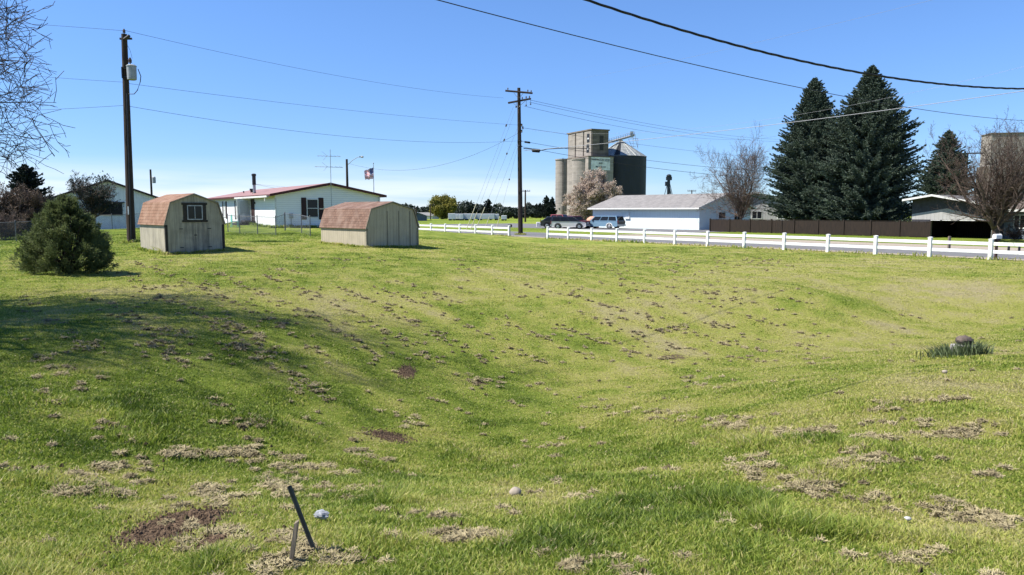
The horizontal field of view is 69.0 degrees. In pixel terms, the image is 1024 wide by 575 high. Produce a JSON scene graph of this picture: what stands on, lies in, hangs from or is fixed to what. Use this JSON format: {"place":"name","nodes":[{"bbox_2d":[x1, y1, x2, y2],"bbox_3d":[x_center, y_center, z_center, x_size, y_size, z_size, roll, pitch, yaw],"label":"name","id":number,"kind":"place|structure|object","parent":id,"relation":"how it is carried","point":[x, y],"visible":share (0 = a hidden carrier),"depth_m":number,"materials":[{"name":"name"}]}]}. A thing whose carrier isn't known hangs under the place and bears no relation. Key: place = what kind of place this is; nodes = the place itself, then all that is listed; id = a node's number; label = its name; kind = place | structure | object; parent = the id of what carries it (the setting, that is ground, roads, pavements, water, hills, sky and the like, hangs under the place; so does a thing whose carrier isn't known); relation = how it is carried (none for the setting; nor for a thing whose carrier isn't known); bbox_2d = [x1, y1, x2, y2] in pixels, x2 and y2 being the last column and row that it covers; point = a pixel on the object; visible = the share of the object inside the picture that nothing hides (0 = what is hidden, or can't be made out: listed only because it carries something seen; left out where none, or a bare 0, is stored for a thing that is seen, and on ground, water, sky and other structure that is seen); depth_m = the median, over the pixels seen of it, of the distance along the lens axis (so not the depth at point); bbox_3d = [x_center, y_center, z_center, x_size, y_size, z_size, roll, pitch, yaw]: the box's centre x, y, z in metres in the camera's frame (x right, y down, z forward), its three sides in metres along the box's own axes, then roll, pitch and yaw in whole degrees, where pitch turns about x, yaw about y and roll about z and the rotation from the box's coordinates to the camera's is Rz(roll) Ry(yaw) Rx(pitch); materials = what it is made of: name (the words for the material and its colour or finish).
{"place":"outdoors","nodes":[
{"label":"outdoors","id":0,"kind":"place"},
{"bbox_2d":[0,211,28,239],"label":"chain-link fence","id":1,"kind":"object","parent":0,"point":[8,219],"visible":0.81,"depth_m":46.68,"materials":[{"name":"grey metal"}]},
{"bbox_2d":[74,363,425,571],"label":"loose soil","id":2,"kind":"structure","parent":0,"point":[153,531],"depth_m":4.41,"materials":[{"name":"soil"}]},
{"bbox_2d":[0,211,1023,574],"bbox_3d":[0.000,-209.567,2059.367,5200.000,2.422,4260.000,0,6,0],"label":"lawn","id":3,"kind":"structure","parent":0,"point":[1006,285],"depth_m":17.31,"materials":[{"name":"plant"}]},
{"bbox_2d":[0,220,30,241],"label":"chain link fence","id":4,"kind":"object","parent":3,"relation":"on","point":[13,229],"visible":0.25,"depth_m":44.33,"materials":[{"name":"metal"}]},
{"bbox_2d":[0,181,46,234],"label":"bare shrub","id":5,"kind":"object","parent":3,"relation":"on","point":[27,204],"visible":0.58,"depth_m":51.16,"materials":[{"name":"brown plant"}]},
{"bbox_2d":[0,164,50,198],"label":"spruce tree","id":6,"kind":"object","parent":3,"relation":"on","point":[29,178],"visible":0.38,"depth_m":74.91,"materials":[{"name":"green plant"}]},
{"bbox_2d":[0,0,73,183],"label":"bare tree","id":7,"kind":"object","parent":3,"relation":"on","point":[6,18],"visible":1,"depth_m":14.16,"materials":[{"name":"grey plant"}]},
{"bbox_2d":[19,186,54,219],"bbox_3d":[-33.910,-5.437,53.652,3.254,3.754,4.131,0,6,0],"label":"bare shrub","id":8,"kind":"object","parent":3,"relation":"on","point":[52,197],"visible":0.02,"depth_m":53.81,"materials":[{"name":"plant"}]},
{"bbox_2d":[5,192,121,274],"bbox_3d":[-13.511,-1.575,22.476,3.350,2.610,2.852,0,6,0],"label":"juniper bush","id":9,"kind":"object","parent":3,"relation":"on","point":[62,224],"visible":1,"depth_m":22.05,"materials":[{"name":"green plant"}]},
{"bbox_2d":[66,169,124,217],"bbox_3d":[-31.619,-6.458,56.267,4.322,4.846,3.983,-2,6,-19],"label":"twisted tree","id":10,"kind":"object","parent":3,"relation":"on","point":[89,195],"visible":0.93,"depth_m":55.98,"materials":[{"name":"brown plant"}]},
{"bbox_2d":[49,180,157,228],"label":"shop building","id":11,"kind":"structure","parent":3,"relation":"on","point":[141,198],"depth_m":68.20,"materials":[{"name":"white"}]},
{"bbox_2d":[98,203,122,214],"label":"window","id":12,"kind":"structure","parent":11,"relation":"in","point":[115,211],"depth_m":68.05,"materials":[{"name":"black glass"}]},
{"bbox_2d":[95,213,139,228],"bbox_3d":[-30.803,-5.330,60.316,5.403,1.684,0.488,-1,6,-14],"label":"chain link fence","id":13,"kind":"object","parent":3,"relation":"on","point":[102,220],"visible":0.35,"depth_m":59.85,"materials":[{"name":"metal"}]},
{"bbox_2d":[119,29,140,242],"bbox_3d":[-21.007,-8.188,41.289,1.343,12.004,0.651,0,6,0],"label":"utility pole","id":14,"kind":"object","parent":3,"relation":"on","point":[128,71],"visible":0.99,"depth_m":41.19,"materials":[{"name":"brown wood"}]},
{"bbox_2d":[1,105,122,111],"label":"overhead wire","id":15,"kind":"object","parent":14,"relation":"attached to","point":[71,108],"visible":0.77,"depth_m":40.60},
{"bbox_2d":[4,22,122,30],"bbox_3d":[-25.666,-14.030,39.774,9.139,0.164,0.016,-1,6,-13],"label":"overhead wire","id":16,"kind":"object","parent":14,"relation":"attached to","point":[67,26],"visible":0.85,"depth_m":40.15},
{"bbox_2d":[125,30,498,97],"bbox_3d":[-11.046,-16.780,58.692,0.018,1.778,41.516,3,7,29],"label":"overhead wire","id":17,"kind":"object","parent":14,"relation":"attached to","point":[294,67],"visible":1,"depth_m":51.15,"materials":[{"name":"metal"}]},
{"bbox_2d":[149,169,155,194],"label":"utility pole","id":18,"kind":"object","parent":3,"relation":"on","point":[152,179],"visible":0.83,"depth_m":103.93,"materials":[{"name":"brown wood"}]},
{"bbox_2d":[138,193,225,253],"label":"barn shed","id":19,"kind":"structure","parent":3,"relation":"on","point":[187,222],"depth_m":34.34,"materials":[{"name":"brown wood"}]},
{"bbox_2d":[180,223,195,252],"bbox_3d":[-14.829,-2.265,34.111,0.640,1.390,0.011,-5,8,-43],"label":"door","id":20,"kind":"structure","parent":19,"relation":"in","point":[188,240],"depth_m":34.10,"materials":[{"name":"wood"}]},
{"bbox_2d":[187,205,202,219],"bbox_3d":[-14.568,-3.446,34.204,0.690,0.660,0.053,-5,8,-43],"label":"window","id":21,"kind":"structure","parent":19,"relation":"in","point":[194,212],"depth_m":34.21,"materials":[{"name":"glass"}]},
{"bbox_2d":[195,223,210,250],"bbox_3d":[-14.344,-2.312,34.560,0.655,1.390,0.011,-5,8,-43],"label":"door","id":22,"kind":"structure","parent":19,"relation":"in","point":[202,231],"depth_m":34.54,"materials":[{"name":"wood"}]},
{"bbox_2d":[227,213,284,234],"bbox_3d":[-16.841,-4.159,49.648,3.823,1.630,4.303,-3,6,-23],"label":"chain link fence","id":23,"kind":"object","parent":3,"relation":"on","point":[257,216],"visible":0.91,"depth_m":49.33,"materials":[{"name":"metal"}]},
{"bbox_2d":[289,520,298,566],"bbox_3d":[-1.015,1.200,3.453,0.069,0.246,0.028,-4,7,-34],"label":"wooden stake","id":24,"kind":"object","parent":3,"relation":"on","point":[293,542],"visible":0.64,"depth_m":3.44,"materials":[{"name":"wood"}]},
{"bbox_2d":[208,174,386,226],"bbox_3d":[-21.199,-7.740,67.809,10.335,4.889,24.740,-4,7,-33],"label":"mobile home","id":25,"kind":"object","parent":3,"relation":"on","point":[304,200],"visible":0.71,"depth_m":58.17,"materials":[{"name":"white"}]},
{"bbox_2d":[223,202,225,216],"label":"window","id":26,"kind":"structure","parent":25,"relation":"in","point":[224,206],"depth_m":70.19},
{"bbox_2d":[237,199,250,220],"bbox_3d":[-22.178,-6.322,61.643,1.080,1.970,0.068,-4,7,-33],"label":"storm door","id":27,"kind":"structure","parent":25,"relation":"in","point":[243,205],"depth_m":61.59,"materials":[{"name":"glass"}]},
{"bbox_2d":[251,199,254,220],"bbox_3d":[-21.386,-6.302,61.446,0.027,1.970,1.100,-4,7,-33],"label":"doorway","id":28,"kind":"structure","parent":25,"relation":"in","point":[252,200],"depth_m":61.36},
{"bbox_2d":[306,199,318,217],"bbox_3d":[-15.369,-6.107,57.393,0.920,1.430,0.048,-4,7,-33],"label":"window","id":29,"kind":"structure","parent":25,"relation":"in","point":[312,204],"depth_m":57.40,"materials":[{"name":"grey glass"}]},
{"bbox_2d":[315,153,342,205],"bbox_3d":[-14.117,-8.085,57.574,2.078,5.109,1.240,0,6,0],"label":"tv antenna","id":30,"kind":"object","parent":25,"relation":"attached to","point":[330,169],"visible":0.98,"depth_m":57.43,"materials":[{"name":"metal"}]},
{"bbox_2d":[284,212,310,235],"bbox_3d":[-14.522,-4.270,50.628,0.270,1.735,6.470,-3,7,-30],"label":"chain link fence","id":31,"kind":"object","parent":3,"relation":"on","point":[297,223],"visible":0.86,"depth_m":50.33,"materials":[{"name":"metal"}]},
{"bbox_2d":[287,485,315,549],"bbox_3d":[-0.996,1.143,3.576,0.151,0.416,0.022,-3,7,-26],"label":"leaning pipe","id":32,"kind":"object","parent":3,"relation":"on","point":[301,517],"visible":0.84,"depth_m":3.56,"materials":[{"name":"metal"}]},
{"bbox_2d":[313,509,328,519],"bbox_3d":[-1.136,1.356,4.439,0.092,0.049,0.082,0,6,0],"label":"plastic wrapper","id":33,"kind":"object","parent":3,"relation":"on","point":[322,514],"visible":1,"depth_m":4.42,"materials":[{"name":"plastic"}]},
{"bbox_2d":[346,156,363,186],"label":"street lamp","id":34,"kind":"object","parent":3,"relation":"on","point":[347,183],"visible":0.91,"depth_m":90.89,"materials":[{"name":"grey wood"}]},
{"bbox_2d":[319,201,419,246],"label":"barn shed","id":35,"kind":"structure","parent":3,"relation":"on","point":[383,223],"depth_m":39.17,"materials":[{"name":"brown wood"}]},
{"bbox_2d":[417,212,428,220],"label":"house","id":36,"kind":"structure","parent":3,"relation":"on","point":[421,217],"depth_m":189.61,"materials":[{"name":"blue stone"}]},
{"bbox_2d":[417,208,429,211],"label":"evergreen","id":37,"kind":"object","parent":3,"relation":"on","point":[424,210],"visible":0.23,"depth_m":259.83,"materials":[{"name":"green plant"}]},
{"bbox_2d":[418,212,438,218],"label":"shed","id":38,"kind":"structure","parent":3,"relation":"on","point":[428,214],"depth_m":236.51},
{"bbox_2d":[428,194,458,218],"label":"leafing tree","id":39,"kind":"object","parent":3,"relation":"on","point":[443,206],"visible":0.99,"depth_m":223.86,"materials":[{"name":"green plant"}]},
{"bbox_2d":[448,213,455,219],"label":"cargo trailer","id":40,"kind":"object","parent":3,"relation":"on","point":[451,216],"visible":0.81,"depth_m":197.95,"materials":[{"name":"white metal"}]},
{"bbox_2d":[419,223,509,235],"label":"rail fence","id":41,"kind":"object","parent":3,"relation":"on","point":[475,227],"visible":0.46,"depth_m":77.83,"materials":[{"name":"white plastic"}]},
{"bbox_2d":[455,200,479,213],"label":"evergreen","id":42,"kind":"object","parent":3,"relation":"on","point":[466,205],"visible":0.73,"depth_m":252.11,"materials":[{"name":"green plant"}]},
{"bbox_2d":[464,214,474,219],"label":"cargo trailer","id":43,"kind":"object","parent":3,"relation":"on","point":[467,216],"visible":0.77,"depth_m":199.90,"materials":[{"name":"white metal"}]},
{"bbox_2d":[461,204,482,213],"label":"evergreen","id":44,"kind":"object","parent":3,"relation":"on","point":[478,209],"visible":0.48,"depth_m":254.22,"materials":[{"name":"green plant"}]},
{"bbox_2d":[475,214,494,219],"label":"cargo trailer","id":45,"kind":"object","parent":3,"relation":"on","point":[486,216],"visible":0.75,"depth_m":201.89,"materials":[{"name":"white metal"}]},
{"bbox_2d":[478,199,495,213],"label":"conifer","id":46,"kind":"object","parent":3,"relation":"on","point":[488,209],"visible":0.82,"depth_m":247.93,"materials":[{"name":"green plant"}]},
{"bbox_2d":[490,208,529,218],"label":"evergreen","id":47,"kind":"object","parent":3,"relation":"on","point":[508,212],"visible":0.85,"depth_m":236.32,"materials":[{"name":"green plant"}]},
{"bbox_2d":[0,256,1023,574],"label":"grass clippings","id":48,"kind":"object","parent":3,"relation":"on","point":[458,534],"depth_m":6.22,"materials":[{"name":"plant"}]},
{"bbox_2d":[509,487,520,495],"bbox_3d":[0.026,1.525,5.564,0.090,0.068,0.075,3,6,23],"label":"stone","id":49,"kind":"object","parent":3,"relation":"on","point":[515,490],"visible":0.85,"depth_m":5.54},
{"bbox_2d":[505,88,532,233],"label":"utility pole","id":50,"kind":"object","parent":3,"relation":"on","point":[519,141],"visible":0.98,"depth_m":77.35,"materials":[{"name":"brown wood"}]},
{"bbox_2d":[130,106,508,142],"bbox_3d":[-10.214,-12.494,59.233,0.020,1.773,42.524,4,7,31],"label":"overhead wire","id":51,"kind":"object","parent":50,"relation":"attached to","point":[334,135],"visible":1,"depth_m":54.75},
{"bbox_2d":[129,83,511,124],"bbox_3d":[-10.184,-14.034,59.075,0.018,1.870,42.490,4,7,31],"label":"overhead wire","id":52,"kind":"object","parent":50,"relation":"attached to","point":[305,105],"visible":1,"depth_m":50.85,"materials":[{"name":"metal"}]},
{"bbox_2d":[466,111,511,229],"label":"guy wire","id":53,"kind":"object","parent":50,"relation":"attached to","point":[486,177],"visible":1,"depth_m":77.49,"materials":[{"name":"grey metal"}]},
{"bbox_2d":[470,112,514,230],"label":"guy wire","id":54,"kind":"object","parent":50,"relation":"attached to","point":[489,179],"visible":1,"depth_m":77.51,"materials":[{"name":"grey metal"}]},
{"bbox_2d":[477,130,516,225],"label":"guy wire","id":55,"kind":"object","parent":50,"relation":"attached to","point":[493,186],"visible":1,"depth_m":77.51,"materials":[{"name":"grey metal"}]},
{"bbox_2d":[524,148,589,152],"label":"cable splice","id":56,"kind":"object","parent":50,"relation":"attached to","point":[535,150],"visible":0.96,"depth_m":76.97,"materials":[{"name":"black rubber"}]},
{"bbox_2d":[527,128,764,157],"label":"overhead wire","id":57,"kind":"object","parent":50,"relation":"attached to","point":[624,142],"visible":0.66,"depth_m":94.56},
{"bbox_2d":[525,106,774,139],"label":"overhead wire","id":58,"kind":"object","parent":50,"relation":"attached to","point":[635,129],"visible":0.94,"depth_m":100.49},
{"bbox_2d":[530,102,777,141],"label":"overhead wire","id":59,"kind":"object","parent":50,"relation":"attached to","point":[642,125],"visible":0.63,"depth_m":95.70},
{"bbox_2d":[532,100,783,139],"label":"overhead wire","id":60,"kind":"object","parent":50,"relation":"attached to","point":[641,122],"visible":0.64,"depth_m":97.02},
{"bbox_2d":[521,146,799,180],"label":"overhead wire","id":61,"kind":"object","parent":50,"relation":"attached to","point":[664,169],"visible":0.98,"depth_m":79.97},
{"bbox_2d":[523,141,801,173],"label":"overhead wire","id":62,"kind":"object","parent":50,"relation":"attached to","point":[665,162],"visible":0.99,"depth_m":79.90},
{"bbox_2d":[542,72,999,133],"bbox_3d":[16.639,-13.669,58.056,0.012,2.006,48.096,-4,7,-37],"label":"overhead wire","id":63,"kind":"object","parent":50,"relation":"attached to","point":[773,118],"visible":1,"depth_m":54.75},
{"bbox_2d":[524,91,1021,150],"bbox_3d":[18.632,-13.403,61.099,47.474,1.768,0.044,5,8,43],"label":"overhead wire","id":64,"kind":"object","parent":50,"relation":"attached to","point":[788,122],"visible":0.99,"depth_m":58.00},
{"bbox_2d":[510,207,536,218],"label":"evergreen","id":65,"kind":"object","parent":3,"relation":"on","point":[527,211],"visible":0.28,"depth_m":242.71,"materials":[{"name":"green plant"}]},
{"bbox_2d":[524,190,527,221],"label":"utility pole","id":66,"kind":"object","parent":3,"relation":"on","point":[525,208],"visible":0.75,"depth_m":168.98,"materials":[{"name":"brown wood"}]},
{"bbox_2d":[534,203,542,216],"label":"conifer","id":67,"kind":"object","parent":3,"relation":"on","point":[538,209],"visible":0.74,"depth_m":248.23,"materials":[{"name":"green plant"}]},
{"bbox_2d":[537,195,553,216],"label":"conifer","id":68,"kind":"object","parent":3,"relation":"on","point":[546,209],"visible":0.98,"depth_m":238.12,"materials":[{"name":"green plant"}]},
{"bbox_2d":[549,196,557,216],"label":"conifer","id":69,"kind":"object","parent":3,"relation":"on","point":[553,205],"visible":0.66,"depth_m":242.99,"materials":[{"name":"green plant"}]},
{"bbox_2d":[555,129,613,215],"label":"grain elevator","id":70,"kind":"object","parent":3,"relation":"on","point":[568,172],"visible":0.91,"depth_m":248.99,"materials":[{"name":"concrete"}]},
{"bbox_2d":[561,166,622,219],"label":"blossom tree","id":71,"kind":"object","parent":3,"relation":"on","point":[588,193],"visible":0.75,"depth_m":146.50,"materials":[{"name":"brown plant"}]},
{"bbox_2d":[608,131,646,195],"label":"steel bin","id":72,"kind":"object","parent":3,"relation":"on","point":[630,178],"visible":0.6,"depth_m":251.51,"materials":[{"name":"metal"}]},
{"bbox_2d":[402,202,911,217],"bbox_3d":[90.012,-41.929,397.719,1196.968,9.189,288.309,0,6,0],"label":"treeline","id":73,"kind":"object","parent":3,"relation":"on","point":[499,204],"visible":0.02,"depth_m":320.43,"materials":[{"name":"plant"}]},
{"bbox_2d":[587,193,756,229],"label":"white hall","id":74,"kind":"structure","parent":3,"relation":"on","point":[675,211],"depth_m":104.11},
{"bbox_2d":[689,121,778,219],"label":"bare tree","id":75,"kind":"object","parent":3,"relation":"on","point":[740,201],"visible":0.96,"depth_m":93.06,"materials":[{"name":"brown plant"}]},
{"bbox_2d":[741,192,789,220],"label":"tan roofed house","id":76,"kind":"structure","parent":3,"relation":"on","point":[763,215],"depth_m":110.43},
{"bbox_2d":[752,211,761,218],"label":"window","id":77,"kind":"structure","parent":76,"relation":"in","point":[754,216],"depth_m":110.80,"materials":[{"name":"black glass"}]},
{"bbox_2d":[546,226,1023,259],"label":"rail fence","id":78,"kind":"object","parent":3,"relation":"on","point":[930,241],"visible":0.95,"depth_m":46.04,"materials":[{"name":"white plastic"}]},
{"bbox_2d":[751,76,837,220],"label":"spruce tree","id":79,"kind":"object","parent":3,"relation":"on","point":[801,145],"visible":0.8,"depth_m":85.75,"materials":[{"name":"green plant"}]},
{"bbox_2d":[709,218,931,236],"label":"board fence","id":80,"kind":"object","parent":3,"relation":"on","point":[883,228],"visible":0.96,"depth_m":78.32,"materials":[{"name":"wood"}]},
{"bbox_2d":[808,65,939,221],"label":"spruce tree","id":81,"kind":"object","parent":3,"relation":"on","point":[870,170],"visible":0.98,"depth_m":78.07,"materials":[{"name":"green plant"}]},
{"bbox_2d":[909,130,978,212],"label":"spruce tree","id":82,"kind":"object","parent":3,"relation":"on","point":[929,186],"visible":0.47,"depth_m":102.76,"materials":[{"name":"green plant"}]},
{"bbox_2d":[909,338,994,359],"bbox_3d":[7.267,1.023,12.261,1.364,0.424,0.776,-1,6,-7],"label":"iris clump","id":83,"kind":"object","parent":3,"relation":"on","point":[946,350],"visible":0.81,"depth_m":12.12,"materials":[{"name":"plant"}]},
{"bbox_2d":[902,194,1003,238],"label":"garage house","id":84,"kind":"structure","parent":3,"relation":"on","point":[922,207],"depth_m":70.73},
{"bbox_2d":[955,335,973,344],"bbox_3d":[7.482,0.872,12.281,0.292,0.175,0.218,0,6,0],"label":"rock","id":85,"kind":"object","parent":3,"relation":"on","point":[960,339],"visible":0.75,"depth_m":12.22,"materials":[{"name":"stone"}]},
{"bbox_2d":[909,106,1023,241],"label":"bare tree","id":86,"kind":"object","parent":3,"relation":"on","point":[1005,196],"visible":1,"depth_m":59.85,"materials":[{"name":"brown plant"}]},
{"bbox_2d":[964,132,1023,195],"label":"grain elevator","id":87,"kind":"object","parent":3,"relation":"on","point":[1002,135],"visible":0.18,"depth_m":295.54,"materials":[{"name":"concrete"}]},
{"bbox_2d":[992,234,1001,258],"bbox_3d":[25.282,-2.042,38.858,0.455,1.515,0.229,-3,6,-23],"label":"mailbox","id":88,"kind":"object","parent":3,"relation":"on","point":[996,237],"visible":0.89,"depth_m":38.75,"materials":[{"name":"white plastic"}]},
{"bbox_2d":[1003,194,1023,239],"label":"house wing","id":89,"kind":"structure","parent":3,"relation":"on","point":[1021,216],"depth_m":65.83,"materials":[{"name":"grey"}]},
{"bbox_2d":[1013,214,1023,228],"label":"window","id":90,"kind":"structure","parent":89,"relation":"in","point":[1021,216],"depth_m":65.54,"materials":[{"name":"black glass"}]},
{"bbox_2d":[1004,219,1023,240],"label":"bare shrub","id":91,"kind":"object","parent":3,"relation":"on","point":[1014,234],"visible":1,"depth_m":63.14,"materials":[{"name":"brown plant"}]},
{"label":"flag pole","id":92,"kind":"object","parent":3,"relation":"on","visible":0},
{"bbox_2d":[364,168,372,179],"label":"flag","id":93,"kind":"object","parent":92,"relation":"hanging from","point":[368,173],"visible":1,"depth_m":79.19,"materials":[{"name":"fabric"}]},
{"bbox_2d":[0,0,1023,207],"label":"sky","id":94,"kind":"structure","parent":0,"point":[434,45],"materials":[{"name":"blue"}]},
{"bbox_2d":[550,214,567,226],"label":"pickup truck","id":95,"kind":"object","parent":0,"point":[558,215],"visible":0.03,"depth_m":114.03,"materials":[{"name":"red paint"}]},
{"bbox_2d":[419,223,722,232],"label":"parking lot","id":96,"kind":"structure","parent":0,"point":[515,225],"depth_m":106.37,"materials":[{"name":"asphalt"}]},
{"bbox_2d":[539,216,566,227],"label":"parked car","id":97,"kind":"object","parent":96,"relation":"on","point":[545,222],"visible":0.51,"depth_m":106.27,"materials":[{"name":"grey paint"}]},
{"bbox_2d":[550,216,586,228],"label":"parked car","id":98,"kind":"object","parent":96,"relation":"on","point":[558,222],"visible":1,"depth_m":102.33,"materials":[{"name":"white paint"}]},
{"bbox_2d":[588,216,625,228],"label":"parked car","id":99,"kind":"object","parent":96,"relation":"on","point":[609,222],"visible":0.81,"depth_m":105.12,"materials":[{"name":"blue paint"}]},
{"bbox_2d":[563,216,589,227],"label":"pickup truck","id":100,"kind":"object","parent":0,"point":[580,218],"visible":0.27,"depth_m":107.26,"materials":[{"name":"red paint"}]},
{"bbox_2d":[665,174,671,193],"bbox_3d":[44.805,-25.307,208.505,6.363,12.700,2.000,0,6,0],"label":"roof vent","id":101,"kind":"object","parent":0,"point":[667,183],"visible":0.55,"depth_m":207.78,"materials":[{"name":"metal"}]},
{"bbox_2d":[419,228,1023,258],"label":"road","id":102,"kind":"structure","parent":0,"point":[540,234],"depth_m":53.90,"materials":[{"name":"asphalt"}]},
{"bbox_2d":[438,0,1023,120],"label":"overhead wire","id":103,"kind":"object","parent":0,"point":[686,62],"visible":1,"depth_m":23.63,"materials":[{"name":"metal"}]},
{"bbox_2d":[504,235,1023,260],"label":"gravel shoulder","id":104,"kind":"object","parent":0,"point":[800,249],"visible":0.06,"depth_m":47.20},
{"bbox_2d":[608,0,930,73],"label":"overhead wire","id":105,"kind":"object","parent":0,"point":[785,35],"visible":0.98,"depth_m":56.90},
{"bbox_2d":[584,0,1023,89],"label":"twisted cable","id":106,"kind":"object","parent":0,"point":[708,37],"visible":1,"depth_m":10.11,"materials":[{"name":"rubber"}]},
{"bbox_2d":[619,234,1023,250],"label":"gravel verge","id":107,"kind":"structure","parent":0,"point":[892,244],"depth_m":59.17,"materials":[{"name":"gravel"}]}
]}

